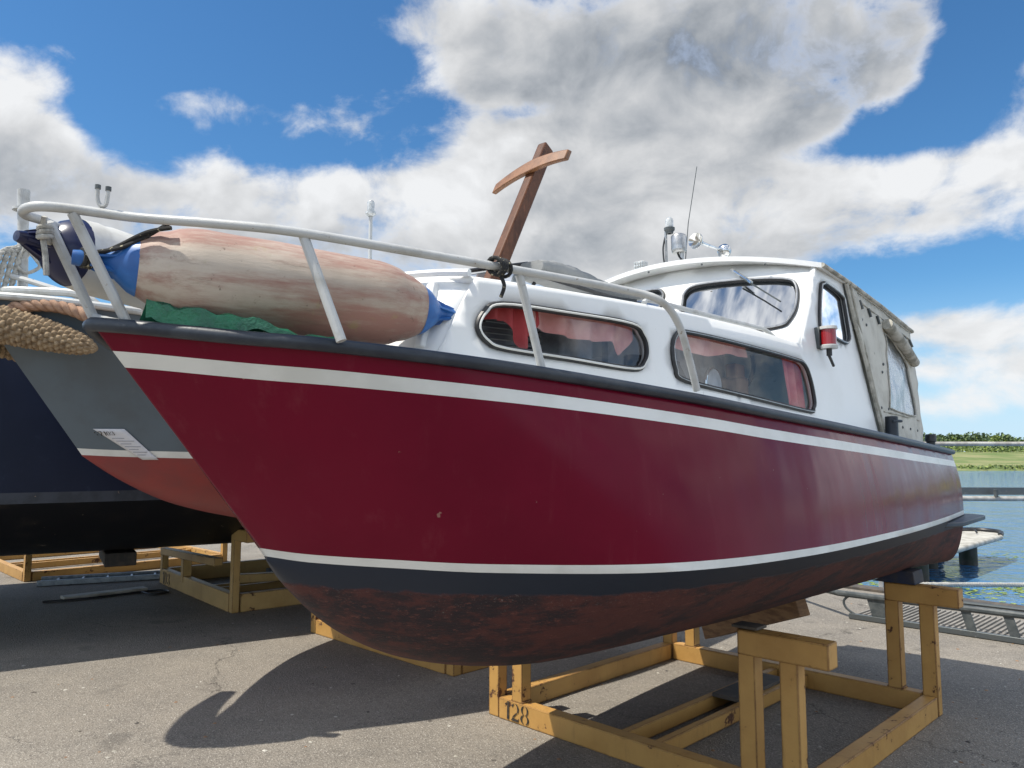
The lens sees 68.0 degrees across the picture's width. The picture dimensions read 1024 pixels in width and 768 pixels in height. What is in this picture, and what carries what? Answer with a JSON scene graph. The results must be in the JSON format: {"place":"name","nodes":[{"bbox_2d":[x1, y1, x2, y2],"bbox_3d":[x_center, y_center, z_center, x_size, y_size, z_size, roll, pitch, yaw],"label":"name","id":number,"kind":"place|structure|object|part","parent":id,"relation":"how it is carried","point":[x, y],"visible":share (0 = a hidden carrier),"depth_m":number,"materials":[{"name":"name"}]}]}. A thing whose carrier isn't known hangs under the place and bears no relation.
{"place":"outdoors","nodes":[
{"label":"outdoors","id":0,"kind":"place"},
{"bbox_2d":[0,542,1023,767],"bbox_3d":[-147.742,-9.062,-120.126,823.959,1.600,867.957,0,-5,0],"label":"ground","id":1,"kind":"structure","parent":0,"point":[111,651],"depth_m":5.09,"materials":[{"name":"grey asphalt"}]},
{"bbox_2d":[60,586,147,598],"bbox_3d":[-4.735,2.432,8.844,0.160,0.030,0.891,-5,-8,45],"label":"plank","id":2,"kind":"object","parent":1,"relation":"on","point":[106,592],"visible":0.9,"depth_m":8.78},
{"bbox_2d":[42,589,169,602],"bbox_3d":[-4.570,2.417,8.619,1.272,0.024,0.286,4,-7,-38],"label":"hose","id":3,"kind":"object","parent":1,"relation":"on","point":[144,592],"visible":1,"depth_m":8.73,"materials":[{"name":"black rubber"}]},
{"bbox_2d":[0,543,227,581],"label":"boat cradle","id":4,"kind":"object","parent":1,"relation":"on","point":[21,571],"visible":0.49,"depth_m":10.83,"materials":[{"name":"yellow paint"}]},
{"bbox_2d":[99,549,136,566],"bbox_3d":[-4.377,1.889,8.419,0.300,0.140,1.000,3,-6,-31],"label":"keel block","id":5,"kind":"object","parent":4,"relation":"on","point":[116,558],"depth_m":8.02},
{"bbox_2d":[37,568,272,585],"bbox_3d":[-4.325,2.554,10.279,3.559,0.065,0.385,2,-6,-24],"label":"ladder","id":6,"kind":"object","parent":1,"relation":"on","point":[95,578],"visible":0.52,"depth_m":9.79,"materials":[{"name":"metal"}]},
{"bbox_2d":[160,529,300,613],"bbox_3d":[-2.616,2.076,9.428,2.512,0.860,2.854,5,-7,-40],"label":"boat cradle","id":7,"kind":"object","parent":1,"relation":"on","point":[245,576],"visible":0.62,"depth_m":8.65,"materials":[{"name":"paint"}]},
{"bbox_2d":[0,358,243,555],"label":"motor boat","id":8,"kind":"object","parent":7,"relation":"on","point":[59,493],"visible":0.18,"depth_m":6.43,"materials":[{"name":"blue paint"}]},
{"bbox_2d":[0,188,375,516],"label":"motor boat","id":9,"kind":"object","parent":7,"relation":"on","point":[83,396],"visible":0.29,"depth_m":4.52,"materials":[{"name":"grey paint"}]},
{"bbox_2d":[0,244,40,286],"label":"rope coil","id":10,"kind":"object","parent":9,"relation":"hanging from","point":[17,251],"visible":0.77,"depth_m":4.37,"materials":[{"name":"white fabric"}]},
{"bbox_2d":[7,299,87,320],"bbox_3d":[-2.492,-0.368,4.238,0.617,0.214,0.086,0,-5,-4],"label":"bow rope","id":11,"kind":"object","parent":9,"relation":"on","point":[65,308],"visible":0.62,"depth_m":4.21,"materials":[{"name":"beige fabric"}]},
{"bbox_2d":[0,305,97,361],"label":"bow fender","id":12,"kind":"object","parent":9,"relation":"attached to","point":[22,329],"visible":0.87,"depth_m":4.15,"materials":[{"name":"fabric"}]},
{"bbox_2d":[94,429,157,459],"bbox_3d":[-2.332,0.365,4.589,0.366,0.185,0.063,3,-6,-25],"label":"paper notice","id":13,"kind":"object","parent":9,"relation":"attached to","point":[124,439],"visible":1,"depth_m":4.59,"materials":[{"name":"grey paper"}]},
{"bbox_2d":[311,613,488,676],"bbox_3d":[-0.379,1.873,6.932,2.154,0.790,2.017,-5,-8,45],"label":"boat cradle","id":14,"kind":"object","parent":1,"relation":"on","point":[320,627],"visible":0.09,"depth_m":6.08,"materials":[{"name":"yellow paint"}]},
{"bbox_2d":[12,603,1020,764],"bbox_3d":[0.515,2.116,5.376,8.984,0.007,5.885,0,-5,0],"label":"grit","id":15,"kind":"object","parent":1,"relation":"on","point":[264,750],"visible":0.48,"depth_m":4.67,"materials":[{"name":"grey gravel"}]},
{"bbox_2d":[489,582,962,767],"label":"boat cradle","id":16,"kind":"object","parent":1,"relation":"on","point":[770,667],"visible":0.92,"depth_m":4.45,"materials":[{"name":"yellow paint"}]},
{"bbox_2d":[17,142,984,665],"bbox_3d":[0.697,-0.062,3.949,2.239,2.587,5.706,-4,-7,39],"label":"motor boat","id":17,"kind":"object","parent":16,"relation":"on","point":[567,462],"visible":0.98,"depth_m":2.31,"materials":[{"name":"red paint"}]},
{"bbox_2d":[36,216,54,275],"bbox_3d":[-1.174,-0.342,1.906,0.040,0.144,0.097,3,-6,-31],"label":"rope knot","id":18,"kind":"object","parent":17,"relation":"attached to","point":[44,233],"visible":0.98,"depth_m":1.89,"materials":[{"name":"white fabric"}]},
{"bbox_2d":[13,220,144,309],"bbox_3d":[-1.004,-0.297,2.363,0.196,0.228,1.062,-3,-6,26],"label":"fender","id":19,"kind":"object","parent":17,"relation":"attached to","point":[102,237],"visible":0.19,"depth_m":1.99,"materials":[{"name":"white plastic"}]},
{"bbox_2d":[140,299,334,338],"bbox_3d":[-0.702,-0.162,1.979,0.535,0.126,0.161,1,-6,-14],"label":"tarpaulin","id":20,"kind":"object","parent":17,"relation":"on","point":[159,311],"visible":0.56,"depth_m":1.93,"materials":[{"name":"green fabric"}]},
{"bbox_2d":[71,225,455,344],"bbox_3d":[-0.623,-0.263,2.137,1.071,0.277,0.254,3,-6,-29],"label":"fender","id":21,"kind":"object","parent":17,"relation":"on","point":[273,283],"visible":0.81,"depth_m":2.00,"materials":[{"name":"beige plastic"}]},
{"bbox_2d":[486,255,512,297],"bbox_3d":[-0.035,-0.300,2.133,0.056,0.114,0.064,-5,-7,40],"label":"rope knot","id":22,"kind":"object","parent":17,"relation":"attached to","point":[505,264],"visible":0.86,"depth_m":2.13,"materials":[{"name":"black fabric"}]},
{"bbox_3d":[0.197,-0.155,2.557,0.740,0.198,0.046,4,-7,-34],"label":"window","id":23,"kind":"part","parent":17,"relation":"part of","materials":[{"name":"black rubber"}]},
{"bbox_3d":[0.647,-0.035,3.300,0.414,0.164,0.033,4,-7,-35],"label":"inner window","id":24,"kind":"part","parent":17,"relation":"part of","materials":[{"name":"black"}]},
{"bbox_3d":[1.023,-0.038,3.222,1.150,0.288,0.052,5,-7,-43],"label":"window","id":25,"kind":"part","parent":17,"relation":"part of","materials":[{"name":"black rubber"}]},
{"bbox_3d":[1.683,-0.376,3.983,0.054,0.316,0.456,-5,-7,42],"label":"window","id":26,"kind":"part","parent":17,"relation":"part of","materials":[{"name":"clear glass"}]},
{"bbox_2d":[732,621,766,630],"bbox_3d":[1.125,1.147,3.605,0.100,0.014,0.130,5,-8,-45],"label":"packing board","id":27,"kind":"object","parent":16,"relation":"on","point":[749,625],"visible":1,"depth_m":3.58,"materials":[{"name":"black rubber"}]},
{"bbox_2d":[702,599,809,638],"bbox_3d":[1.685,1.652,5.337,0.100,0.434,0.928,3,-6,-29],"label":"timber prop","id":28,"kind":"object","parent":16,"relation":"on","point":[790,611],"visible":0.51,"depth_m":5.17,"materials":[{"name":"brown wood"}]},
{"bbox_2d":[873,568,923,584],"bbox_3d":[2.508,1.240,4.934,0.180,0.081,0.257,5,-8,-45],"label":"wedge block","id":29,"kind":"object","parent":16,"relation":"on","point":[911,576],"depth_m":4.85,"materials":[{"name":"grey wood"}]},
{"bbox_2d":[827,590,1023,644],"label":"gangway","id":30,"kind":"object","parent":1,"relation":"on","point":[1005,627],"visible":0.79,"depth_m":7.07,"materials":[{"name":"metal"}]},
{"bbox_2d":[845,584,1023,611],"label":"kerb","id":31,"kind":"structure","parent":1,"relation":"on","point":[868,588],"depth_m":8.95,"materials":[{"name":"grey concrete"}]},
{"bbox_2d":[0,0,1023,451],"label":"sky","id":32,"kind":"structure","parent":0,"point":[880,143],"materials":[{"name":"blue"}]},
{"bbox_2d":[860,471,1023,604],"bbox_3d":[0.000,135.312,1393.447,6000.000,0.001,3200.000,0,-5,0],"label":"water","id":33,"kind":"structure","parent":0,"point":[1006,518],"depth_m":18.22,"materials":[{"name":"blue liquid"}]},
{"bbox_2d":[859,551,1023,603],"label":"duckweed","id":34,"kind":"object","parent":33,"relation":"on","point":[969,592],"visible":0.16,"depth_m":12.70,"materials":[{"name":"green plant"}]},
{"bbox_2d":[878,442,1023,586],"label":"railing","id":35,"kind":"object","parent":33,"relation":"in","point":[995,491],"visible":0.18,"depth_m":10.40,"materials":[{"name":"metal"}]},
{"bbox_2d":[919,582,1023,587],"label":"mooring rope","id":36,"kind":"object","parent":35,"relation":"attached to","point":[981,584],"visible":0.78,"depth_m":9.63,"materials":[{"name":"white fabric"}]},
{"bbox_2d":[914,527,1003,581],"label":"jetty platform","id":37,"kind":"structure","parent":33,"relation":"in","point":[972,539],"depth_m":15.57,"materials":[{"name":"white"}]},
{"bbox_2d":[952,452,1023,470],"bbox_3d":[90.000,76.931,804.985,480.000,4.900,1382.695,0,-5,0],"label":"bank","id":38,"kind":"structure","parent":0,"point":[988,458],"depth_m":133.58,"materials":[{"name":"green plant"}]},
{"bbox_2d":[923,431,1023,451],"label":"woods","id":39,"kind":"object","parent":38,"relation":"on","point":[973,437],"visible":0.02,"depth_m":210.77,"materials":[{"name":"green plant"}]},
{"bbox_2d":[941,446,1023,469],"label":"undergrowth","id":40,"kind":"object","parent":38,"relation":"on","point":[985,448],"visible":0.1,"depth_m":150.48,"materials":[{"name":"green plant"}]},
{"bbox_2d":[988,435,1000,451],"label":"tree","id":41,"kind":"object","parent":38,"relation":"on","point":[995,438],"visible":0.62,"depth_m":154.77,"materials":[{"name":"green plant"}]}
]}

